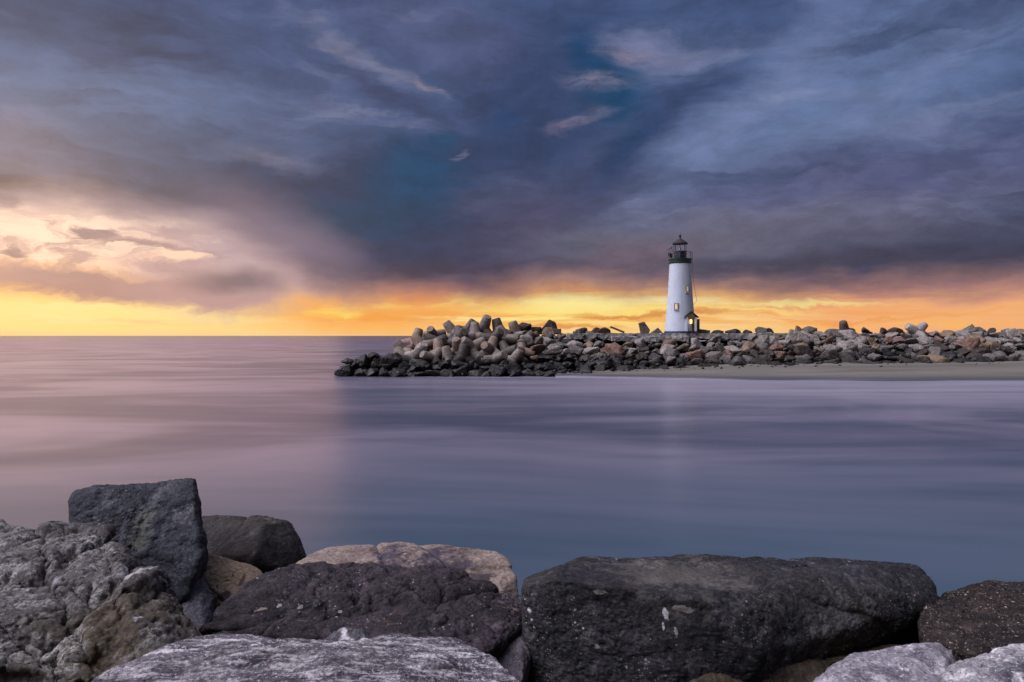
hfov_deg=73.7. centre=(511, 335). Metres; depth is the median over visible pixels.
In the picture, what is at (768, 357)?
boulder
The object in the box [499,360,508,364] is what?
boulder
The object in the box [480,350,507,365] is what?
tetrapod
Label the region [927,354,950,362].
boulder
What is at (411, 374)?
boulder
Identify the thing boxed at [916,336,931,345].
boulder
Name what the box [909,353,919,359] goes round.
boulder
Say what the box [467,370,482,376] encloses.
boulder
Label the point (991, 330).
boulder
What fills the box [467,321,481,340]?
tetrapod
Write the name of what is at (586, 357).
boulder
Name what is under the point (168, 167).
sky
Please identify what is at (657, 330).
boulder
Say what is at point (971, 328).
boulder
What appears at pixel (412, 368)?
boulder
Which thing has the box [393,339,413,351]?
tetrapod
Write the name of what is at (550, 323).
boulder
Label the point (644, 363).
boulder
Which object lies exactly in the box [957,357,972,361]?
boulder
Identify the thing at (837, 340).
boulder
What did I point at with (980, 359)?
boulder
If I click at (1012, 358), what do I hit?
boulder
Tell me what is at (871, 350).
boulder
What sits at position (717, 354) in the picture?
boulder
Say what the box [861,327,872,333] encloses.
boulder
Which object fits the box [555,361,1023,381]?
beach
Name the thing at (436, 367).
boulder
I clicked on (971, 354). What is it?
boulder
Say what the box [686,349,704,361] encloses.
boulder
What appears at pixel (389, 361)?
boulder
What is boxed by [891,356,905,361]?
boulder
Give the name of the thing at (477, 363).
boulder
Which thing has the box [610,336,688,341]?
concrete path
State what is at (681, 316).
lighthouse
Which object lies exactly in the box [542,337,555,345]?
boulder
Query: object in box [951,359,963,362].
boulder
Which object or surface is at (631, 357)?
boulder
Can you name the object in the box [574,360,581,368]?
boulder
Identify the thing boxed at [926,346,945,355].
boulder
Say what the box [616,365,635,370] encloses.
boulder
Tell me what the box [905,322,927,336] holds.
tetrapod
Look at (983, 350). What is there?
boulder
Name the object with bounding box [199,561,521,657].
boulder
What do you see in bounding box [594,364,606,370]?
boulder
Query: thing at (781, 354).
boulder
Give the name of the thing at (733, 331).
boulder
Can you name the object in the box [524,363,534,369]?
boulder
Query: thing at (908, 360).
boulder
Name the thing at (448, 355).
tetrapod
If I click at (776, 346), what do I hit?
boulder
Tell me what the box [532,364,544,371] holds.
boulder
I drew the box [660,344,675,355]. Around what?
boulder
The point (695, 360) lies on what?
boulder
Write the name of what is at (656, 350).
boulder
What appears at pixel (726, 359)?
boulder
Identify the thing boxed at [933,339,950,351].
boulder
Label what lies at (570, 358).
boulder
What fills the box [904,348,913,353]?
boulder
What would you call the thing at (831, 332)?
boulder
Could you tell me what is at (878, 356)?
boulder
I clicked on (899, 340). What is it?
boulder
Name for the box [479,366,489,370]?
boulder
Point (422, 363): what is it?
boulder
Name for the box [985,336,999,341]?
boulder
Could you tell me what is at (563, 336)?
boulder
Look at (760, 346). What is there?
boulder
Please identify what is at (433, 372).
boulder
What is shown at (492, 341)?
tetrapod
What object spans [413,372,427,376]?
boulder
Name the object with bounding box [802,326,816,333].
boulder
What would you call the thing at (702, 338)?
boulder
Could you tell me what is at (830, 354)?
boulder
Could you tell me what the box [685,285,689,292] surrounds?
window
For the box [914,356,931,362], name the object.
boulder
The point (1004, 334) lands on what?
boulder
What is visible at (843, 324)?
tetrapod
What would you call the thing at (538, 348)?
boulder
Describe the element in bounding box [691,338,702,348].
boulder
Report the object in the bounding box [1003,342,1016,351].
boulder
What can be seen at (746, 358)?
boulder
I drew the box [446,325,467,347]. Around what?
tetrapod
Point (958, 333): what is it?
boulder
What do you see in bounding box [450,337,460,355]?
tetrapod
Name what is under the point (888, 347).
boulder
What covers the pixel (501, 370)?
boulder
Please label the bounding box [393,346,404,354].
tetrapod
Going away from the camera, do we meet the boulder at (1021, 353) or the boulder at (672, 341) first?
the boulder at (1021, 353)
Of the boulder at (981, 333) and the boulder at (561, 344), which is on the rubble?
the boulder at (561, 344)
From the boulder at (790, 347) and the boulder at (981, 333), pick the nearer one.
the boulder at (790, 347)
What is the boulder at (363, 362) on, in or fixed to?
on the breakwater terrain
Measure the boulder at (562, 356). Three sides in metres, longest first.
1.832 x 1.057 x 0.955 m
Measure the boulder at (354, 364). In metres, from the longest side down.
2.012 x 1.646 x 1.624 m
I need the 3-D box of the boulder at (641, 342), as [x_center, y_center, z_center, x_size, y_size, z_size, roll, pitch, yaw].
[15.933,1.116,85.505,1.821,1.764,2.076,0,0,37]
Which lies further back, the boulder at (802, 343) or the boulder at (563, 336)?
the boulder at (563, 336)
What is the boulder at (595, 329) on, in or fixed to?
on the pavement
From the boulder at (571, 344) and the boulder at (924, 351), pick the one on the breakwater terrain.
the boulder at (924, 351)
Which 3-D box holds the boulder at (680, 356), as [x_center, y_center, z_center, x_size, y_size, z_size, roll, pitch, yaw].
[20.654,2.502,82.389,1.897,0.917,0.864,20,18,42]
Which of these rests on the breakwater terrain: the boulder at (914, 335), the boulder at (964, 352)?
the boulder at (914, 335)
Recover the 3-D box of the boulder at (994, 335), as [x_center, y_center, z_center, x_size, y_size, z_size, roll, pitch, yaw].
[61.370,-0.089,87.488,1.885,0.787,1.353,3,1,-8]
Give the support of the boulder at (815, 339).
on the rubble
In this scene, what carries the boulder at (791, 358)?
on the beach
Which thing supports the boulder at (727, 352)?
on the rubble
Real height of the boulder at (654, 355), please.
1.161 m
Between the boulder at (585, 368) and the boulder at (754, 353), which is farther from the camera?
the boulder at (754, 353)
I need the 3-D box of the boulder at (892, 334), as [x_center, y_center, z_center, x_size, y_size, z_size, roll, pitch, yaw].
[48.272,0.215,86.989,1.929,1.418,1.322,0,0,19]
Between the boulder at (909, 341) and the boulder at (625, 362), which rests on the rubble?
the boulder at (625, 362)
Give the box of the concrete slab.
[543,329,560,332]
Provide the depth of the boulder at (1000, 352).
80.68 m
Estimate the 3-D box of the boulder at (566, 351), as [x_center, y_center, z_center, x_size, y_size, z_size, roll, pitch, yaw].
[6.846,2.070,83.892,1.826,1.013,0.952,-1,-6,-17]
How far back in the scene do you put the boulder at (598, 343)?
84.82 m
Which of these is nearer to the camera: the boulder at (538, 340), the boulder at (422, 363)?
the boulder at (422, 363)
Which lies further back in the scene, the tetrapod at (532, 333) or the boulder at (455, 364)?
the tetrapod at (532, 333)
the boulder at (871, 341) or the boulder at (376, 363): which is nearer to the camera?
the boulder at (376, 363)
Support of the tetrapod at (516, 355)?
on the breakwater terrain
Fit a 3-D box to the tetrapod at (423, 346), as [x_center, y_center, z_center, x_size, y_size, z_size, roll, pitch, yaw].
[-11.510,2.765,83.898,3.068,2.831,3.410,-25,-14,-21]
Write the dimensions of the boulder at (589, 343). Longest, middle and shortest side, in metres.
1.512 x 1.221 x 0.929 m
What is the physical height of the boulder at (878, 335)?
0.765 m
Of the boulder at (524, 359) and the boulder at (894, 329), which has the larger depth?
the boulder at (894, 329)
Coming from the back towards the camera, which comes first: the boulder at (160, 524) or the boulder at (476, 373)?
the boulder at (476, 373)
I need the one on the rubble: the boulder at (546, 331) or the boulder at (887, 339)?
the boulder at (887, 339)
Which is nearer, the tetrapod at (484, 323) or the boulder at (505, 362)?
the boulder at (505, 362)
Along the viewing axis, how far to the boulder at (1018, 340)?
84.86 m
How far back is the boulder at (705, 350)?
83.57 m
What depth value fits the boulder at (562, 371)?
78.79 m
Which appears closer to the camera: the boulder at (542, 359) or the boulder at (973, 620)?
the boulder at (973, 620)
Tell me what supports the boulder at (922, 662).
on the jetty ground
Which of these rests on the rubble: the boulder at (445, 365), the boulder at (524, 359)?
the boulder at (445, 365)
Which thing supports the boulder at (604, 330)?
on the pavement
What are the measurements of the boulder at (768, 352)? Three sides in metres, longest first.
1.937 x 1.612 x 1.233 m
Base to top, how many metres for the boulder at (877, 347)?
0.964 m
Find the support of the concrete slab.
on the breakwater terrain
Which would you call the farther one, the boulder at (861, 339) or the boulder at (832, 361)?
the boulder at (861, 339)
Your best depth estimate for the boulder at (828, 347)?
83.46 m
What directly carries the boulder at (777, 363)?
on the beach
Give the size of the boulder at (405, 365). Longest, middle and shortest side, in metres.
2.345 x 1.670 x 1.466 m
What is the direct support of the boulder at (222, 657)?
on the jetty ground
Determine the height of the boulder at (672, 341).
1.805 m
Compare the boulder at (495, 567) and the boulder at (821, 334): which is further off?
the boulder at (821, 334)
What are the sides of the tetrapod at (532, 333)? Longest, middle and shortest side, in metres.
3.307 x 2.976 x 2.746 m
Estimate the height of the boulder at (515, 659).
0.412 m
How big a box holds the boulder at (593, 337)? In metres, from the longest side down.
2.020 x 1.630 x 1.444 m
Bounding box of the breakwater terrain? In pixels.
[363,337,1023,374]
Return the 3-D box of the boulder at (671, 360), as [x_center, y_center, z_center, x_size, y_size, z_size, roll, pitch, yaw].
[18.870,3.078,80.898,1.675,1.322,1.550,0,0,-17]
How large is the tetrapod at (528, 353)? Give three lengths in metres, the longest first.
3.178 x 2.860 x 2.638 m
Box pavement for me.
[572,333,787,339]
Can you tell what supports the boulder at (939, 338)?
on the breakwater terrain
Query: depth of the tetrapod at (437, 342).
83.50 m
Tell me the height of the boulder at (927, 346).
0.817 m
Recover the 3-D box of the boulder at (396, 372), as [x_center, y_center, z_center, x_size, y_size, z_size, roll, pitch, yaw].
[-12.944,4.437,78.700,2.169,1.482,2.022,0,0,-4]
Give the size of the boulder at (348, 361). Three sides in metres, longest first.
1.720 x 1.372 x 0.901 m
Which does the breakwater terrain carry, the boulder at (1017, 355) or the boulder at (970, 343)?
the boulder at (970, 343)
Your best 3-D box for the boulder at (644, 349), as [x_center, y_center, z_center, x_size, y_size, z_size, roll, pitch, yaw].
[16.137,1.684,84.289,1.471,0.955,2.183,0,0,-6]
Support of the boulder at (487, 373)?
in the sea
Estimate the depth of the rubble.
81.86 m
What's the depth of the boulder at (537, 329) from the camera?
90.22 m
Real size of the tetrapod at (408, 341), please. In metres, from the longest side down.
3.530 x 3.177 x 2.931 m
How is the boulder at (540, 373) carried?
in the sea
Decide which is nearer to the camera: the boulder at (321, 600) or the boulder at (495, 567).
the boulder at (321, 600)
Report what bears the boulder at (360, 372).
in the sea
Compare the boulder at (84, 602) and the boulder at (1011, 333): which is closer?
the boulder at (84, 602)
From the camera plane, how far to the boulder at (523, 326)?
87.94 m
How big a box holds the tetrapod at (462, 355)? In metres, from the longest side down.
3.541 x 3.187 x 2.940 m
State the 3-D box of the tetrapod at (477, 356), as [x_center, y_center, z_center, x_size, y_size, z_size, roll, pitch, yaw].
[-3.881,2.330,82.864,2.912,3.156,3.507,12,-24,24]
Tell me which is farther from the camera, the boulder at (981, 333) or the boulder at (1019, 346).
the boulder at (981, 333)
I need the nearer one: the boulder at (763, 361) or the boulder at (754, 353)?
the boulder at (763, 361)
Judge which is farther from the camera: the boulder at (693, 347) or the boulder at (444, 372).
the boulder at (693, 347)
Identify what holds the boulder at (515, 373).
in the sea
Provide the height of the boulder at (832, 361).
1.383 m
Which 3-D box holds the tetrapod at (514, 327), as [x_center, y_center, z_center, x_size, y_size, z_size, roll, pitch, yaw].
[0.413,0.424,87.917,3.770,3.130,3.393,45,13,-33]
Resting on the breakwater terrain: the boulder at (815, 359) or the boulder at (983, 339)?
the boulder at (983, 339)
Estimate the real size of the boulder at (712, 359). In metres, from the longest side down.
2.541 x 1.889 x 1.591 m
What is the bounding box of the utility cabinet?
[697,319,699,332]
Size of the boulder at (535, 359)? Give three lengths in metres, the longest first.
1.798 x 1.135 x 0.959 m
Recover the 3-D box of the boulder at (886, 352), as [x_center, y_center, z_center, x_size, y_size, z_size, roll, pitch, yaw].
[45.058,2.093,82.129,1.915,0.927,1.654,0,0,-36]
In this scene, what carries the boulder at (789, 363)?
on the beach
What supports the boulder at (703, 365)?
on the beach
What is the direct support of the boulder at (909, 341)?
on the breakwater terrain
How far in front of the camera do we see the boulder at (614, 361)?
80.41 m
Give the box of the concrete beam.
[610,326,624,332]
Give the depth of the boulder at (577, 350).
83.96 m
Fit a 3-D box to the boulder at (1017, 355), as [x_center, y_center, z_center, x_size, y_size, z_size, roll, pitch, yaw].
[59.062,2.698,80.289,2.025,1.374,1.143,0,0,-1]
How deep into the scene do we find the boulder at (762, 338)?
85.55 m
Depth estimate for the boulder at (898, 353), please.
81.77 m
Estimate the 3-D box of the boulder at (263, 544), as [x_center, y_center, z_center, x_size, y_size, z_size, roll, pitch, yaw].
[-2.236,2.030,5.893,0.955,1.100,1.926,0,0,-24]
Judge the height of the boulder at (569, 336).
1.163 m
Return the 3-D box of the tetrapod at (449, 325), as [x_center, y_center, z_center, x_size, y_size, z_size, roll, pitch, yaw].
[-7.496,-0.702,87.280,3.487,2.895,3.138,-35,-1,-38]
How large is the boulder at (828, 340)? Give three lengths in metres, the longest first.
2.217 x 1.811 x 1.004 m
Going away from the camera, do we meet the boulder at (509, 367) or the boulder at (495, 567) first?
the boulder at (495, 567)
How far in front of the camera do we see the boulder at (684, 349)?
84.08 m
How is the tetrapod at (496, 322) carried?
on the breakwater terrain
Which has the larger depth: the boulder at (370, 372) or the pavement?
the pavement
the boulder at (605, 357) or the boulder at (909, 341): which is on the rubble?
the boulder at (605, 357)
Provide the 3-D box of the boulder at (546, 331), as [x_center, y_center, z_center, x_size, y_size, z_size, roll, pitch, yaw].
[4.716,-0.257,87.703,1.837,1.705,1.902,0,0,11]
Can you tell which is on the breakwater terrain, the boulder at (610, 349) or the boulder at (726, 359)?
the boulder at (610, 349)
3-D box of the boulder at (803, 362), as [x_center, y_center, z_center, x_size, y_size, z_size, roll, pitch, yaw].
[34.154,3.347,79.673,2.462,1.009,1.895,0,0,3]
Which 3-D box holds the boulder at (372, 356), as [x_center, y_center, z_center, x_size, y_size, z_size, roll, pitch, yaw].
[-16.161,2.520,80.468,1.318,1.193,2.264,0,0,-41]
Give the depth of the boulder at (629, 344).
85.09 m
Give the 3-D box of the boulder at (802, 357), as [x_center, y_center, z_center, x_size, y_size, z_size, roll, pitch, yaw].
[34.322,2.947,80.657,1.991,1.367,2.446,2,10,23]
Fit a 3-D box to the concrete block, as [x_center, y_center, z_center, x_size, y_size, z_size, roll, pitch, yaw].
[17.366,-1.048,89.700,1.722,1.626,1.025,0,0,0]
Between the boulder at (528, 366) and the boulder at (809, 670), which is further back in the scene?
the boulder at (528, 366)
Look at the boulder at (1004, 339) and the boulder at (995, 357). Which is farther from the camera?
the boulder at (1004, 339)
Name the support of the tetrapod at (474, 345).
on the breakwater terrain
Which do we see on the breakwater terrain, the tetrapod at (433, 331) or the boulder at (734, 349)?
the tetrapod at (433, 331)
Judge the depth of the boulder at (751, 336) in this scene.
86.23 m
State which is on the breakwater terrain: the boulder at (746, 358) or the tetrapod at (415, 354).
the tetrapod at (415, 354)
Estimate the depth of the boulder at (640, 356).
82.00 m
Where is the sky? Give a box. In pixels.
[0,0,1023,335]
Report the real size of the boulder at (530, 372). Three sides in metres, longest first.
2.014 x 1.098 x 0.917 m
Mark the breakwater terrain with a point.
(620, 343)
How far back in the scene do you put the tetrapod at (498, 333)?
84.66 m
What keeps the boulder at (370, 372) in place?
in the sea
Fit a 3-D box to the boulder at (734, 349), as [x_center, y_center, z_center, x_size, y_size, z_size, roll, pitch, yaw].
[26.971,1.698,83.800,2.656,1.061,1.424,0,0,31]
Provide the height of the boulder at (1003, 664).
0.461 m
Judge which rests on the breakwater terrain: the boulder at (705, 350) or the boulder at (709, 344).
the boulder at (709, 344)
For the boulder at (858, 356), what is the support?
on the beach
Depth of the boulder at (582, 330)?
90.51 m
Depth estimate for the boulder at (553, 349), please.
83.92 m
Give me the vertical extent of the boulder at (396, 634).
0.172 m
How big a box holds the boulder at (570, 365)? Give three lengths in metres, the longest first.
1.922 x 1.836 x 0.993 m
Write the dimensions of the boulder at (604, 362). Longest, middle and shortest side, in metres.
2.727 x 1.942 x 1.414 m
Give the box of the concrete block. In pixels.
[638,322,649,332]
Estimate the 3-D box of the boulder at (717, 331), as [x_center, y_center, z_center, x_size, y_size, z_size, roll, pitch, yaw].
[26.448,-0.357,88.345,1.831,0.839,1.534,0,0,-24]
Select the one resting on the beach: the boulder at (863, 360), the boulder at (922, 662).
the boulder at (863, 360)
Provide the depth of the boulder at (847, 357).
80.39 m
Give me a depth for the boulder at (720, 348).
83.23 m
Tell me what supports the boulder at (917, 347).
on the breakwater terrain
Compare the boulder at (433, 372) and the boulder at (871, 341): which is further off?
the boulder at (871, 341)
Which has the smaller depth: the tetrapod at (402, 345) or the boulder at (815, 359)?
the boulder at (815, 359)
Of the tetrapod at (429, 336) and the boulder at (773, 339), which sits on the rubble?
the boulder at (773, 339)
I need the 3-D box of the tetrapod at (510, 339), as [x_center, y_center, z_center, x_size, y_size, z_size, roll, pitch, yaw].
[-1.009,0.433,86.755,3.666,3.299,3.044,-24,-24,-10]
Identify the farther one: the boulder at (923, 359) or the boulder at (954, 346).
the boulder at (954, 346)
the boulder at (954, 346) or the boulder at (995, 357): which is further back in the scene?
the boulder at (954, 346)
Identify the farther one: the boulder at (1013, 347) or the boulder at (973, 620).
the boulder at (1013, 347)
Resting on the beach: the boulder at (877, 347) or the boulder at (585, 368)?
the boulder at (585, 368)
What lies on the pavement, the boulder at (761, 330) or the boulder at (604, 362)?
the boulder at (761, 330)
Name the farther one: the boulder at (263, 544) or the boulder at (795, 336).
the boulder at (795, 336)
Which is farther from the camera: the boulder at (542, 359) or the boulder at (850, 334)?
the boulder at (850, 334)
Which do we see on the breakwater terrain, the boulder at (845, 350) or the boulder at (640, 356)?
the boulder at (845, 350)
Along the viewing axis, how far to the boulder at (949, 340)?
85.43 m
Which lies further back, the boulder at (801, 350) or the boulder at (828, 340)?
the boulder at (828, 340)
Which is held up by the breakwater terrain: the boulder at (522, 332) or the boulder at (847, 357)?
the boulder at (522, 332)
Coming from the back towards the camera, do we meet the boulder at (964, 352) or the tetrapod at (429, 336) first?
the tetrapod at (429, 336)
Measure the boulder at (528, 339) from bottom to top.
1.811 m
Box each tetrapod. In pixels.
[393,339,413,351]
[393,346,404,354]
[401,328,422,347]
[401,348,422,371]
[405,342,427,355]
[410,333,433,351]
[419,347,441,367]
[423,326,445,337]
[423,333,447,349]
[429,338,454,359]
[441,345,454,363]
[443,320,461,338]
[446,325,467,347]
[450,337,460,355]
[453,343,473,362]
[456,319,476,332]
[460,336,485,350]
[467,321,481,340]
[469,314,491,332]
[469,346,493,362]
[479,328,503,347]
[480,336,498,354]
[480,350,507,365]
[490,318,513,333]
[495,325,519,349]
[498,340,517,354]
[506,348,523,368]
[508,320,520,332]
[516,330,535,348]
[517,339,535,357]
[839,320,855,331]
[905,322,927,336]
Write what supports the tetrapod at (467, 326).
on the breakwater terrain
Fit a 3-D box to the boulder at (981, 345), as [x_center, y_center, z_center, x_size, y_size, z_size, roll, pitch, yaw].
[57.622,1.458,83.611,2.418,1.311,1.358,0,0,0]
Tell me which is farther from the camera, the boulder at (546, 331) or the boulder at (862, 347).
the boulder at (546, 331)
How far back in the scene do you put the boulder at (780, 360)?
80.13 m
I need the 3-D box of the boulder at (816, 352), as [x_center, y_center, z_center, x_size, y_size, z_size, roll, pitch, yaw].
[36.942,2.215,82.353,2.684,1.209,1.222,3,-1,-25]
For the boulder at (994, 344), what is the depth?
83.28 m
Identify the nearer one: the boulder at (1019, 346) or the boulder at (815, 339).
the boulder at (1019, 346)
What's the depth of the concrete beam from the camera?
92.00 m
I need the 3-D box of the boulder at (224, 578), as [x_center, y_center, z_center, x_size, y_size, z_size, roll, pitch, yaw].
[-2.044,1.869,4.987,0.474,0.579,0.854,0,0,-26]
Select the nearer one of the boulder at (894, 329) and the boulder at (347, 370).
the boulder at (347, 370)
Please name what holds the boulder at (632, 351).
on the breakwater terrain
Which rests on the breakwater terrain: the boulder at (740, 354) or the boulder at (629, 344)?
the boulder at (740, 354)
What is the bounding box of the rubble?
[354,331,1023,376]
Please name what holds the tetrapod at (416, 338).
on the breakwater terrain
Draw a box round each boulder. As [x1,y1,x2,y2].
[0,521,202,681]
[68,478,208,603]
[91,633,519,681]
[181,578,214,630]
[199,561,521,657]
[201,515,305,573]
[203,554,262,620]
[296,542,518,595]
[324,627,367,640]
[335,364,354,376]
[341,358,353,363]
[351,358,357,369]
[354,368,365,376]
[355,354,371,369]
[365,368,378,376]
[368,352,379,361]
[370,356,381,369]
[370,633,413,638]
[378,367,389,376]
[381,352,402,370]
[391,368,407,376]
[396,361,410,370]
[406,373,417,376]
[407,363,416,372]
[411,359,430,371]
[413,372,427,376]
[425,370,439,375]
[431,364,440,370]
[439,361,450,369]
[440,369,455,376]
[451,360,471,370]
[453,365,468,376]
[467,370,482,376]
[470,362,481,369]
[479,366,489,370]
[480,370,491,376]
[489,364,506,376]
[496,632,531,681]
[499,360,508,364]
[504,362,522,374]
[508,370,521,376]
[514,330,527,334]
[514,335,533,346]
[519,322,531,330]
[520,356,530,363]
[521,554,938,681]
[522,369,534,375]
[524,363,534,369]
[526,327,541,333]
[530,344,544,355]
[530,355,539,363]
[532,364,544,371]
[533,336,542,344]
[534,370,545,375]
[537,356,555,363]
[539,320,558,334]
[541,327,554,338]
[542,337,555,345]
[542,344,561,355]
[543,362,557,371]
[553,341,566,348]
[556,354,564,362]
[557,333,565,338]
[557,369,566,372]
[559,361,573,368]
[561,348,573,355]
[564,355,578,366]
[566,333,578,340]
[566,340,583,349]
[571,345,583,354]
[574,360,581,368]
[575,327,586,332]
[579,354,591,362]
[579,365,591,372]
[582,331,596,341]
[582,346,599,354]
[584,361,596,369]
[585,341,593,347]
[591,352,608,360]
[592,327,599,332]
[592,359,612,368]
[593,340,604,347]
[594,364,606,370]
[598,327,610,332]
[604,343,624,356]
[609,353,624,362]
[611,358,622,368]
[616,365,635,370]
[621,342,633,347]
[623,360,634,365]
[624,354,636,360]
[625,348,636,353]
[633,338,647,346]
[635,352,647,361]
[636,346,648,351]
[639,360,649,366]
[646,358,663,366]
[647,352,664,360]
[651,328,661,332]
[651,348,659,354]
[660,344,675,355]
[661,339,677,347]
[663,349,679,359]
[664,356,675,365]
[674,358,688,365]
[676,345,688,351]
[677,353,688,359]
[686,344,698,351]
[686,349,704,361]
[686,358,703,365]
[689,644,900,681]
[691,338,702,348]
[697,336,707,340]
[698,329,709,332]
[698,363,710,366]
[700,346,709,353]
[704,351,722,358]
[704,355,719,364]
[705,333,721,342]
[706,342,714,346]
[710,345,725,351]
[711,330,723,332]
[719,355,732,363]
[722,349,733,356]
[724,345,742,353]
[725,329,740,332]
[728,356,745,365]
[734,351,749,356]
[740,341,756,350]
[742,355,753,362]
[744,349,760,357]
[745,333,757,340]
[751,358,768,364]
[753,335,769,345]
[755,327,767,332]
[755,342,768,351]
[755,354,772,361]
[760,349,775,359]
[769,336,777,345]
[769,342,784,350]
[770,361,782,365]
[773,358,786,362]
[774,351,786,357]
[778,339,790,347]
[783,362,795,365]
[785,329,810,345]
[785,356,796,362]
[787,345,794,349]
[787,350,794,355]
[792,342,808,350]
[792,345,814,358]
[794,354,811,360]
[795,360,813,363]
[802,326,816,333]
[809,334,820,345]
[811,357,824,361]
[812,349,821,356]
[813,331,826,340]
[813,642,956,681]
[819,350,841,361]
[820,335,835,344]
[820,344,836,350]
[823,359,841,362]
[824,329,841,337]
[832,337,852,344]
[836,340,857,352]
[839,329,857,339]
[839,352,855,362]
[841,349,853,352]
[849,334,867,343]
[855,342,870,352]
[855,352,869,359]
[858,358,875,363]
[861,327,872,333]
[863,348,881,354]
[867,337,879,344]
[867,353,885,361]
[869,333,885,337]
[870,344,879,350]
[879,327,887,334]
[879,349,895,355]
[880,345,893,350]
[882,337,892,343]
[883,332,898,337]
[887,327,903,335]
[890,337,905,346]
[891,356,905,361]
[894,344,907,351]
[896,351,904,355]
[900,332,911,338]
[903,358,913,362]
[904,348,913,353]
[905,338,917,344]
[908,344,923,351]
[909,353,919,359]
[910,329,928,337]
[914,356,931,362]
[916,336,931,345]
[916,348,927,354]
[917,580,1023,660]
[923,344,935,348]
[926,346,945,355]
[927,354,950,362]
[928,331,939,337]
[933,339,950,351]
[934,336,943,341]
[939,330,954,338]
[939,643,1023,681]
[944,336,957,345]
[945,353,956,358]
[948,343,962,350]
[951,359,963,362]
[954,330,972,336]
[954,338,980,350]
[957,349,971,357]
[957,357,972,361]
[962,324,976,331]
[966,334,985,342]
[966,352,982,358]
[970,347,991,353]
[970,356,993,361]
[972,331,985,337]
[975,327,986,332]
[978,342,990,348]
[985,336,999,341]
[985,340,999,348]
[986,332,997,337]
[987,328,995,332]
[988,354,1008,361]
[994,332,1008,337]
[994,351,1006,356]
[997,337,1010,344]
[999,345,1012,355]
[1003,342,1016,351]
[1005,328,1022,339]
[1006,355,1019,360]
[1009,353,1019,357]
[1013,337,1023,343]
[1015,343,1023,350]
[1015,351,1023,356]
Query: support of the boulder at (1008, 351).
on the breakwater terrain
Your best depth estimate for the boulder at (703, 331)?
87.97 m
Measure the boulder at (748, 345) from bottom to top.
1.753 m
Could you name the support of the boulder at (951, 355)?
on the beach
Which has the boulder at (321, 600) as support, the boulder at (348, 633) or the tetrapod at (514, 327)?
the boulder at (348, 633)
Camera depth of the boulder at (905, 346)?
83.55 m
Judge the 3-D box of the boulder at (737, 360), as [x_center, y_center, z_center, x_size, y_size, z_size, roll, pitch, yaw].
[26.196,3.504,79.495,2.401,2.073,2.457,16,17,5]
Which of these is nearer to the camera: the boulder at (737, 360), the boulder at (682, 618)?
the boulder at (682, 618)
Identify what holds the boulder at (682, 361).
on the beach
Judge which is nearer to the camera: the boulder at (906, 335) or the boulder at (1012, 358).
the boulder at (1012, 358)
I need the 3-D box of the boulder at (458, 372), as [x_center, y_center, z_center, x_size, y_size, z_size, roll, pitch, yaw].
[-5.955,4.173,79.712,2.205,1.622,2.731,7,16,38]
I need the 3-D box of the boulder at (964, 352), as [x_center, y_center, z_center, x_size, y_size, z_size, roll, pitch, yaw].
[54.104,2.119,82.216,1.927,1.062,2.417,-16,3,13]
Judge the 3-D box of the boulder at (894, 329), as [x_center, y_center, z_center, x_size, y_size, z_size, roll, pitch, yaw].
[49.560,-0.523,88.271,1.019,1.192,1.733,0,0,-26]
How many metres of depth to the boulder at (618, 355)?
81.42 m
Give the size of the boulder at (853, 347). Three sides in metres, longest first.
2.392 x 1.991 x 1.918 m
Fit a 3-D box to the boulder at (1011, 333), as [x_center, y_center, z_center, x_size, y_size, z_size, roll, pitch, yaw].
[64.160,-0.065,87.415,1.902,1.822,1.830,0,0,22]
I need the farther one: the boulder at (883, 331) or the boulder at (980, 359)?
the boulder at (883, 331)
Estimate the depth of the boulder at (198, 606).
4.33 m
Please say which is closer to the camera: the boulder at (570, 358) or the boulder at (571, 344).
the boulder at (570, 358)
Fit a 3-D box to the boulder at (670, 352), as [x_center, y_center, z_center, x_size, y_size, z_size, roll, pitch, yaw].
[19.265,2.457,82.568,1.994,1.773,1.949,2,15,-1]
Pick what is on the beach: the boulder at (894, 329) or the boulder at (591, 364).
the boulder at (591, 364)
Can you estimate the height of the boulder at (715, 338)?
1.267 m
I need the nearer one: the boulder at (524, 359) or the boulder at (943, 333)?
the boulder at (524, 359)
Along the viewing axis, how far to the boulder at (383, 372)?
78.42 m
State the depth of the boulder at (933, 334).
86.97 m
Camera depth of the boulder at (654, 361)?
80.01 m
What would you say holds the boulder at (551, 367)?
on the beach
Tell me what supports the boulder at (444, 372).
in the sea
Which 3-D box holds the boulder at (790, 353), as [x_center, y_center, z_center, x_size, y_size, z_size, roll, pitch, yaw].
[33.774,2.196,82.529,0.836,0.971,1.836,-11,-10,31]
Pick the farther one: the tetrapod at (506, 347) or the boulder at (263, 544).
the tetrapod at (506, 347)
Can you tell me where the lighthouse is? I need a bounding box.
[664,235,698,333]
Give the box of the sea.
[0,336,1023,596]
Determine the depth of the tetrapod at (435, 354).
81.63 m
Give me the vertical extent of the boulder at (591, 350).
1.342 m
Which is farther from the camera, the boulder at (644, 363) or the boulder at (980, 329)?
the boulder at (980, 329)
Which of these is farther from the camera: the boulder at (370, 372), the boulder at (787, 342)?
the boulder at (787, 342)

